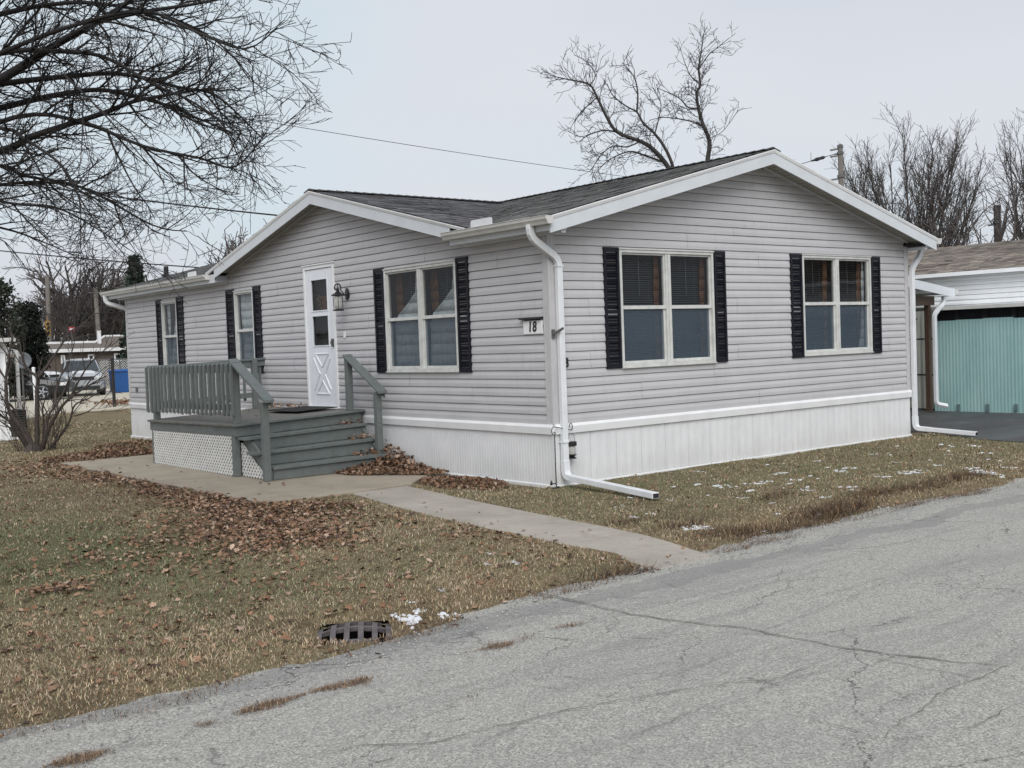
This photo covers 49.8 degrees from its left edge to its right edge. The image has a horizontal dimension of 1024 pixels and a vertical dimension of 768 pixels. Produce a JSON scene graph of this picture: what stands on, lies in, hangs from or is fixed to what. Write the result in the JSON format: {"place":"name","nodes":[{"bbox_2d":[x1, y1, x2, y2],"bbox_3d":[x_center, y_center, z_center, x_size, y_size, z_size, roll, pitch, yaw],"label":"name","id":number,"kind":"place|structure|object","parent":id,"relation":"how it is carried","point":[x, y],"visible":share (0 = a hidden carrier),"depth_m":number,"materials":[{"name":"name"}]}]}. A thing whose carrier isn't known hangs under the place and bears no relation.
{"place":"outdoors","nodes":[
{"label":"outdoors","id":0,"kind":"place"},
{"bbox_2d":[8,312,120,314],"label":"overhead wire","id":1,"kind":"object","parent":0,"point":[71,314],"visible":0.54,"depth_m":77.89,"materials":[{"name":"black metal"}]},
{"bbox_2d":[0,250,198,267],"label":"overhead wire","id":2,"kind":"object","parent":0,"point":[101,260],"visible":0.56,"depth_m":44.00,"materials":[{"name":"black metal"}]},
{"bbox_2d":[62,454,326,483],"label":"patio","id":3,"kind":"structure","parent":0,"point":[136,466],"depth_m":16.03,"materials":[{"name":"concrete"}]},
{"bbox_2d":[145,354,386,481],"bbox_3d":[-3.531,0.389,15.839,2.012,1.556,3.955,-4,3,-39],"label":"wooden porch","id":4,"kind":"object","parent":3,"relation":"on","point":[198,437],"visible":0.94,"depth_m":14.99,"materials":[{"name":"grey paint"}]},
{"bbox_2d":[228,402,306,418],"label":"deck leaves","id":5,"kind":"object","parent":4,"relation":"on","point":[287,405],"visible":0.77,"depth_m":16.84,"materials":[{"name":"brown plant"}]},
{"bbox_2d":[269,406,336,411],"bbox_3d":[-3.100,0.365,16.214,0.670,0.046,1.000,-4,3,-39],"label":"door mat","id":6,"kind":"object","parent":4,"relation":"on","point":[300,408],"depth_m":16.10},
{"bbox_2d":[336,418,362,424],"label":"step leaves","id":7,"kind":"object","parent":4,"relation":"on","point":[361,421],"visible":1,"depth_m":15.31,"materials":[{"name":"brown plant"}]},
{"bbox_2d":[347,433,374,439],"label":"step leaves","id":8,"kind":"object","parent":4,"relation":"on","point":[361,436],"visible":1,"depth_m":15.12,"materials":[{"name":"brown plant"}]},
{"bbox_2d":[352,447,384,455],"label":"step leaves","id":9,"kind":"object","parent":4,"relation":"on","point":[355,453],"visible":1,"depth_m":14.89,"materials":[{"name":"brown plant"}]},
{"bbox_2d":[154,470,443,503],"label":"patio","id":10,"kind":"structure","parent":0,"point":[306,487],"depth_m":13.40,"materials":[{"name":"concrete"}]},
{"bbox_2d":[335,439,449,474],"bbox_3d":[-1.796,0.963,14.548,1.012,0.373,2.053,-4,3,-39],"label":"leaf drift","id":11,"kind":"object","parent":10,"relation":"on","point":[387,465],"visible":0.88,"depth_m":14.40,"materials":[{"name":"brown plant"}]},
{"bbox_2d":[0,478,1023,767],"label":"road","id":12,"kind":"structure","parent":0,"point":[956,598],"depth_m":5.45,"materials":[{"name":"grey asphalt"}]},
{"bbox_2d":[42,620,584,767],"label":"crack grass","id":13,"kind":"structure","parent":12,"relation":"on","point":[268,705],"depth_m":5.28,"materials":[{"name":"brown plant"}]},
{"bbox_2d":[9,550,1017,765],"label":"road cracks","id":14,"kind":"object","parent":12,"relation":"on","point":[686,688],"visible":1,"depth_m":5.31,"materials":[{"name":"black asphalt"}]},
{"bbox_2d":[0,385,1023,732],"bbox_3d":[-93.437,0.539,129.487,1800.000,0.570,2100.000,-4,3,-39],"label":"ground","id":15,"kind":"structure","parent":0,"point":[310,557],"depth_m":8.92,"materials":[{"name":"plant"}]},
{"bbox_2d":[0,338,20,440],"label":"white trailer","id":16,"kind":"object","parent":15,"relation":"on","point":[3,436],"visible":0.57,"depth_m":22.97,"materials":[{"name":"white metal"}]},
{"bbox_2d":[5,303,17,338],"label":"bare tree","id":17,"kind":"object","parent":15,"relation":"on","point":[7,319],"visible":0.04,"depth_m":84.00,"materials":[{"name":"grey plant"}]},
{"bbox_2d":[0,272,32,401],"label":"evergreen tree","id":18,"kind":"object","parent":15,"relation":"on","point":[4,309],"visible":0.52,"depth_m":43.81,"materials":[{"name":"green plant"}]},
{"bbox_2d":[11,409,26,429],"bbox_3d":[-11.816,0.845,26.327,0.340,0.470,0.512,-4,3,-39],"label":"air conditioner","id":19,"kind":"object","parent":15,"relation":"on","point":[20,415],"visible":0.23,"depth_m":26.17,"materials":[{"name":"black metal"}]},
{"bbox_2d":[9,297,50,398],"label":"evergreen tree","id":20,"kind":"object","parent":15,"relation":"on","point":[37,333],"visible":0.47,"depth_m":46.79,"materials":[{"name":"green plant"}]},
{"bbox_2d":[5,292,72,341],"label":"bare tree","id":21,"kind":"object","parent":15,"relation":"on","point":[55,337],"visible":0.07,"depth_m":85.77,"materials":[{"name":"brown plant"}]},
{"bbox_2d":[31,273,54,341],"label":"utility pole","id":22,"kind":"object","parent":15,"relation":"on","point":[47,287],"visible":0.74,"depth_m":79.88,"materials":[{"name":"brown wood"}]},
{"bbox_2d":[44,319,50,335],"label":"traffic signal","id":23,"kind":"object","parent":22,"relation":"attached to","point":[47,323],"visible":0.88,"depth_m":75.92,"materials":[{"name":"yellow metal"}]},
{"bbox_2d":[32,277,72,341],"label":"bare tree","id":24,"kind":"object","parent":15,"relation":"on","point":[56,329],"visible":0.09,"depth_m":89.54,"materials":[{"name":"brown plant"}]},
{"bbox_2d":[37,285,87,341],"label":"bare tree","id":25,"kind":"object","parent":15,"relation":"on","point":[53,312],"visible":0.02,"depth_m":94.75,"materials":[{"name":"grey plant"}]},
{"bbox_2d":[3,233,127,340],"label":"bare tree","id":26,"kind":"object","parent":15,"relation":"on","point":[71,288],"visible":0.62,"depth_m":82.58,"materials":[{"name":"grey plant"}]},
{"bbox_2d":[0,317,134,451],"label":"bare shrub","id":27,"kind":"object","parent":15,"relation":"on","point":[22,434],"visible":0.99,"depth_m":20.25,"materials":[{"name":"brown plant"}]},
{"bbox_2d":[9,331,125,384],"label":"brown building","id":28,"kind":"structure","parent":15,"relation":"on","point":[60,358],"depth_m":66.76,"materials":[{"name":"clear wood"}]},
{"bbox_2d":[61,355,64,363],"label":"window","id":29,"kind":"structure","parent":28,"relation":"in","point":[62,356],"depth_m":65.14,"materials":[{"name":"white glass"}]},
{"bbox_2d":[114,353,124,361],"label":"window","id":30,"kind":"structure","parent":28,"relation":"in","point":[115,354],"depth_m":67.15,"materials":[{"name":"white glass"}]},
{"bbox_2d":[9,387,130,418],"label":"parking lot","id":31,"kind":"structure","parent":15,"relation":"on","point":[29,404],"depth_m":40.43,"materials":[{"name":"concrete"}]},
{"bbox_2d":[14,352,31,406],"bbox_3d":[-14.570,0.008,32.962,0.334,1.915,0.384,-1,2,25],"label":"satellite dish","id":32,"kind":"object","parent":31,"relation":"on","point":[27,359],"visible":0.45,"depth_m":33.03,"materials":[{"name":"grey metal"}]},
{"bbox_2d":[32,367,35,407],"bbox_3d":[-15.580,0.155,36.043,0.134,1.413,0.130,-2,2,6],"label":"white post","id":33,"kind":"object","parent":31,"relation":"on","point":[33,377],"visible":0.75,"depth_m":36.00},
{"bbox_2d":[12,359,59,377],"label":"parked car","id":34,"kind":"object","parent":31,"relation":"on","point":[52,374],"visible":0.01,"depth_m":58.34,"materials":[{"name":"white paint"}]},
{"bbox_2d":[9,367,76,399],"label":"parked car","id":35,"kind":"object","parent":31,"relation":"on","point":[43,381],"visible":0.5,"depth_m":44.77,"materials":[{"name":"silver paint"}]},
{"bbox_2d":[59,358,105,396],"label":"parked car","id":36,"kind":"object","parent":31,"relation":"on","point":[92,370],"visible":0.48,"depth_m":48.37,"materials":[{"name":"silver metal"}]},
{"bbox_2d":[82,397,129,406],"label":"leaf litter","id":37,"kind":"object","parent":31,"relation":"on","point":[122,401],"visible":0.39,"depth_m":37.39,"materials":[{"name":"brown plant"}]},
{"bbox_2d":[98,358,127,390],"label":"chain fence","id":38,"kind":"object","parent":31,"relation":"on","point":[119,363],"visible":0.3,"depth_m":52.99,"materials":[{"name":"grey metal"}]},
{"bbox_2d":[110,357,115,406],"bbox_3d":[-13.149,-0.054,36.412,0.129,1.684,0.129,-1,2,29],"label":"steel post","id":39,"kind":"object","parent":31,"relation":"on","point":[113,380],"visible":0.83,"depth_m":36.37,"materials":[{"name":"black metal"}]},
{"bbox_2d":[107,369,128,392],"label":"blue bin","id":40,"kind":"object","parent":31,"relation":"on","point":[121,381],"visible":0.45,"depth_m":50.91,"materials":[{"name":"blue plastic"}]},
{"bbox_2d":[38,286,104,341],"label":"bare tree","id":41,"kind":"object","parent":15,"relation":"on","point":[63,322],"visible":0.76,"depth_m":79.58,"materials":[{"name":"brown plant"}]},
{"bbox_2d":[39,278,124,340],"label":"bare tree","id":42,"kind":"object","parent":15,"relation":"on","point":[90,339],"visible":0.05,"depth_m":87.94,"materials":[{"name":"brown plant"}]},
{"bbox_2d":[43,271,126,340],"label":"bare tree","id":43,"kind":"object","parent":15,"relation":"on","point":[111,326],"visible":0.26,"depth_m":83.22,"materials":[{"name":"brown plant"}]},
{"bbox_2d":[64,260,119,332],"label":"bare tree","id":44,"kind":"object","parent":15,"relation":"on","point":[107,277],"visible":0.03,"depth_m":92.58,"materials":[{"name":"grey plant"}]},
{"bbox_2d":[88,287,100,339],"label":"utility pole","id":45,"kind":"object","parent":15,"relation":"on","point":[97,318],"visible":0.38,"depth_m":77.88,"materials":[{"name":"brown wood"}]},
{"bbox_2d":[40,447,152,462],"bbox_3d":[-6.877,1.140,18.523,2.028,0.154,1.565,-4,3,-39],"label":"leaf drift","id":46,"kind":"object","parent":15,"relation":"on","point":[101,454],"visible":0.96,"depth_m":18.20,"materials":[{"name":"brown plant"}]},
{"bbox_2d":[77,279,118,340],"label":"bare tree","id":47,"kind":"object","parent":15,"relation":"on","point":[92,309],"visible":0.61,"depth_m":81.02,"materials":[{"name":"brown plant"}]},
{"bbox_2d":[83,267,127,337],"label":"bare tree","id":48,"kind":"object","parent":15,"relation":"on","point":[109,284],"visible":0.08,"depth_m":91.16,"materials":[{"name":"brown plant"}]},
{"bbox_2d":[90,279,124,334],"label":"bare tree","id":49,"kind":"object","parent":15,"relation":"on","point":[114,315],"visible":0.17,"depth_m":84.41,"materials":[{"name":"brown plant"}]},
{"bbox_2d":[101,274,124,332],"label":"bare tree","id":50,"kind":"object","parent":15,"relation":"on","point":[115,300],"visible":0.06,"depth_m":89.41,"materials":[{"name":"brown plant"}]},
{"bbox_2d":[92,437,152,453],"bbox_3d":[-6.610,1.061,19.925,1.698,0.190,3.017,-4,3,-39],"label":"leaf drift","id":51,"kind":"object","parent":15,"relation":"on","point":[139,443],"visible":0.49,"depth_m":19.97,"materials":[{"name":"brown plant"}]},
{"bbox_2d":[114,253,144,368],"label":"conifer tree","id":52,"kind":"object","parent":15,"relation":"on","point":[128,280],"visible":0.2,"depth_m":61.57,"materials":[{"name":"green plant"}]},
{"bbox_2d":[0,0,351,313],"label":"maple tree","id":53,"kind":"object","parent":15,"relation":"on","point":[37,54],"visible":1,"depth_m":9.34,"materials":[{"name":"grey plant"}]},
{"bbox_2d":[204,222,246,264],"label":"bare tree","id":54,"kind":"object","parent":15,"relation":"on","point":[243,238],"visible":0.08,"depth_m":63.39,"materials":[{"name":"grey plant"}]},
{"bbox_2d":[185,216,266,263],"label":"bare tree","id":55,"kind":"object","parent":15,"relation":"on","point":[231,248],"visible":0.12,"depth_m":59.08,"materials":[{"name":"brown plant"}]},
{"bbox_2d":[295,612,420,650],"bbox_3d":[-0.944,1.607,6.642,0.800,0.306,0.800,-4,3,-39],"label":"storm grate","id":56,"kind":"object","parent":15,"relation":"in","point":[361,629],"visible":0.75,"depth_m":6.66,"materials":[{"name":"metal"}]},
{"bbox_2d":[353,486,463,508],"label":"walkway","id":57,"kind":"structure","parent":15,"relation":"on","point":[406,496],"depth_m":12.11,"materials":[{"name":"concrete"}]},
{"bbox_2d":[419,475,509,489],"bbox_3d":[-0.581,1.135,13.111,0.827,0.106,1.492,-4,3,-39],"label":"leaf drift","id":58,"kind":"object","parent":15,"relation":"on","point":[466,481],"visible":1,"depth_m":12.94,"materials":[{"name":"brown plant"}]},
{"bbox_2d":[403,499,536,525],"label":"walkway","id":59,"kind":"structure","parent":15,"relation":"on","point":[463,510],"depth_m":10.86,"materials":[{"name":"concrete"}]},
{"bbox_2d":[0,466,1001,738],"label":"dead weeds","id":60,"kind":"object","parent":15,"relation":"on","point":[838,508],"visible":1,"depth_m":9.66,"materials":[{"name":"brown plant"}]},
{"bbox_2d":[0,434,1023,736],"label":"fallen leaves","id":61,"kind":"object","parent":15,"relation":"on","point":[238,512],"visible":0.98,"depth_m":9.71,"materials":[{"name":"brown plant"}]},
{"bbox_2d":[99,147,977,498],"bbox_3d":[-0.578,-1.068,19.528,8.032,4.139,15.602,-4,3,-39],"label":"mobile home","id":62,"kind":"object","parent":15,"relation":"on","point":[735,307],"visible":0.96,"depth_m":14.68,"materials":[{"name":"grey plastic"}]},
{"bbox_2d":[0,180,276,215],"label":"overhead wire","id":63,"kind":"object","parent":62,"relation":"attached to","point":[178,204],"visible":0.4,"depth_m":27.72,"materials":[{"name":"black metal"}]},
{"bbox_2d":[160,299,198,364],"bbox_3d":[-6.182,-0.920,21.374,0.945,1.410,0.764,-4,3,-39],"label":"window","id":64,"kind":"structure","parent":62,"relation":"in","point":[168,307],"depth_m":21.36,"materials":[{"name":"white glass"}]},
{"bbox_2d":[232,288,292,372],"bbox_3d":[-4.140,-0.900,18.832,0.945,1.410,0.744,-4,3,-39],"label":"window","id":65,"kind":"structure","parent":62,"relation":"in","point":[243,301],"depth_m":18.77,"materials":[{"name":"white glass"}]},
{"bbox_2d":[306,267,336,406],"bbox_3d":[-2.813,-0.694,16.587,0.228,2.065,0.809,-4,3,-39],"label":"door","id":66,"kind":"structure","parent":62,"relation":"in","point":[321,356],"depth_m":16.65,"materials":[{"name":"white metal"}]},
{"bbox_2d":[382,259,458,372],"bbox_3d":[-0.858,-0.879,14.747,0.945,1.410,1.694,-4,3,-39],"label":"window","id":67,"kind":"structure","parent":62,"relation":"in","point":[420,303],"depth_m":14.67,"materials":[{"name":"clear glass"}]},
{"bbox_2d":[588,248,717,368],"bbox_3d":[1.666,-0.945,14.013,1.699,1.435,0.945,-4,3,-39],"label":"window","id":68,"kind":"structure","parent":62,"relation":"in","point":[667,301],"depth_m":14.18,"materials":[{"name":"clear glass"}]},
{"bbox_2d":[758,254,873,355],"bbox_3d":[4.408,-1.140,16.215,1.674,1.425,0.945,-4,3,-39],"label":"window","id":69,"kind":"structure","parent":62,"relation":"in","point":[837,294],"depth_m":16.40,"materials":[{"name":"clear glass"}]},
{"bbox_2d":[475,514,627,543],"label":"walkway","id":70,"kind":"structure","parent":15,"relation":"on","point":[564,531],"depth_m":9.69,"materials":[{"name":"concrete"}]},
{"bbox_2d":[550,423,572,488],"bbox_3d":[0.566,0.819,12.492,0.360,0.742,0.034,-4,3,-39],"label":"garden hook","id":71,"kind":"object","parent":15,"relation":"on","point":[552,483],"visible":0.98,"depth_m":12.43,"materials":[{"name":"black metal"}]},
{"bbox_2d":[568,433,576,458],"bbox_3d":[0.680,0.704,12.589,0.120,0.292,0.117,-4,3,-39],"label":"lantern","id":72,"kind":"object","parent":71,"relation":"hanging from","point":[572,449],"visible":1,"depth_m":12.55,"materials":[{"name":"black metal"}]},
{"bbox_2d":[528,37,678,185],"bbox_3d":[2.427,-3.657,26.873,3.989,10.206,2.566,-2,2,-4],"label":"mulberry tree","id":73,"kind":"object","parent":15,"relation":"on","point":[661,159],"visible":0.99,"depth_m":26.50,"materials":[{"name":"brown plant"}]},
{"bbox_2d":[565,532,716,568],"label":"walkway","id":74,"kind":"structure","parent":15,"relation":"on","point":[632,546],"depth_m":8.70,"materials":[{"name":"concrete"}]},
{"bbox_2d":[625,13,751,160],"bbox_3d":[4.598,-3.987,28.093,3.106,10.869,1.816,-2,2,12],"label":"ash tree","id":75,"kind":"object","parent":15,"relation":"on","point":[703,127],"visible":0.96,"depth_m":28.12,"materials":[{"name":"brown plant"}]},
{"bbox_2d":[390,444,1017,631],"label":"snow patches","id":76,"kind":"object","parent":15,"relation":"on","point":[411,617],"visible":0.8,"depth_m":10.50,"materials":[{"name":"white snow"}]},
{"bbox_2d":[830,144,844,185],"bbox_3d":[9.858,-3.395,32.982,0.408,7.560,0.442,-2,2,-11],"label":"utility pole","id":77,"kind":"object","parent":15,"relation":"on","point":[840,175],"visible":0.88,"depth_m":32.94,"materials":[{"name":"grey wood"}]},
{"bbox_2d":[190,108,623,176],"bbox_3d":[2.045,-5.108,26.000,20.963,0.416,0.011,-4,3,-42],"label":"overhead wire","id":78,"kind":"object","parent":77,"relation":"attached to","point":[424,147],"visible":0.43,"depth_m":22.48,"materials":[{"name":"black metal"}]},
{"bbox_2d":[801,153,836,163],"bbox_3d":[8.254,-6.344,32.048,3.659,0.942,0.136,-3,3,-34],"label":"overhead wire","id":79,"kind":"object","parent":77,"relation":"attached to","point":[819,158],"visible":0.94,"depth_m":32.55,"materials":[{"name":"black metal"}]},
{"bbox_2d":[831,104,998,246],"bbox_3d":[13.723,-4.875,37.917,5.023,9.467,5.482,-3,2,-13],"label":"bare tree","id":80,"kind":"object","parent":15,"relation":"on","point":[878,195],"visible":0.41,"depth_m":36.87,"materials":[{"name":"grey plant"}]},
{"bbox_2d":[876,146,1023,247],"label":"bare tree","id":81,"kind":"object","parent":15,"relation":"on","point":[1003,226],"visible":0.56,"depth_m":29.80,"materials":[{"name":"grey plant"}]},
{"bbox_2d":[988,205,1001,241],"bbox_3d":[15.873,-2.881,35.989,0.432,5.882,0.437,-3,2,-23],"label":"utility pole","id":82,"kind":"object","parent":15,"relation":"on","point":[996,233],"visible":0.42,"depth_m":35.92,"materials":[{"name":"brown wood"}]},
{"bbox_2d":[981,108,1023,240],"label":"bare tree","id":83,"kind":"object","parent":15,"relation":"on","point":[1021,180],"visible":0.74,"depth_m":34.20,"materials":[{"name":"brown plant"}]},
{"bbox_2d":[0,0,1023,340],"label":"sky","id":84,"kind":"structure","parent":0,"point":[448,75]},
{"bbox_2d":[910,409,1023,442],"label":"driveway","id":85,"kind":"structure","parent":0,"point":[1002,427],"depth_m":18.73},
{"bbox_2d":[909,306,935,409],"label":"panel wall","id":86,"kind":"structure","parent":85,"relation":"on","point":[920,348],"depth_m":22.39,"materials":[{"name":"black metal"}]},
{"bbox_2d":[908,278,957,411],"bbox_3d":[4.772,-0.850,22.931,4.676,2.945,7.074,-4,3,-39],"label":"carport","id":87,"kind":"object","parent":85,"relation":"on","point":[925,292],"visible":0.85,"depth_m":21.47,"materials":[{"name":"metal"}]},
{"bbox_2d":[908,239,1023,412],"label":"neighbour home","id":88,"kind":"object","parent":85,"relation":"on","point":[980,328],"visible":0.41,"depth_m":21.50,"materials":[{"name":"metal"}]}
]}

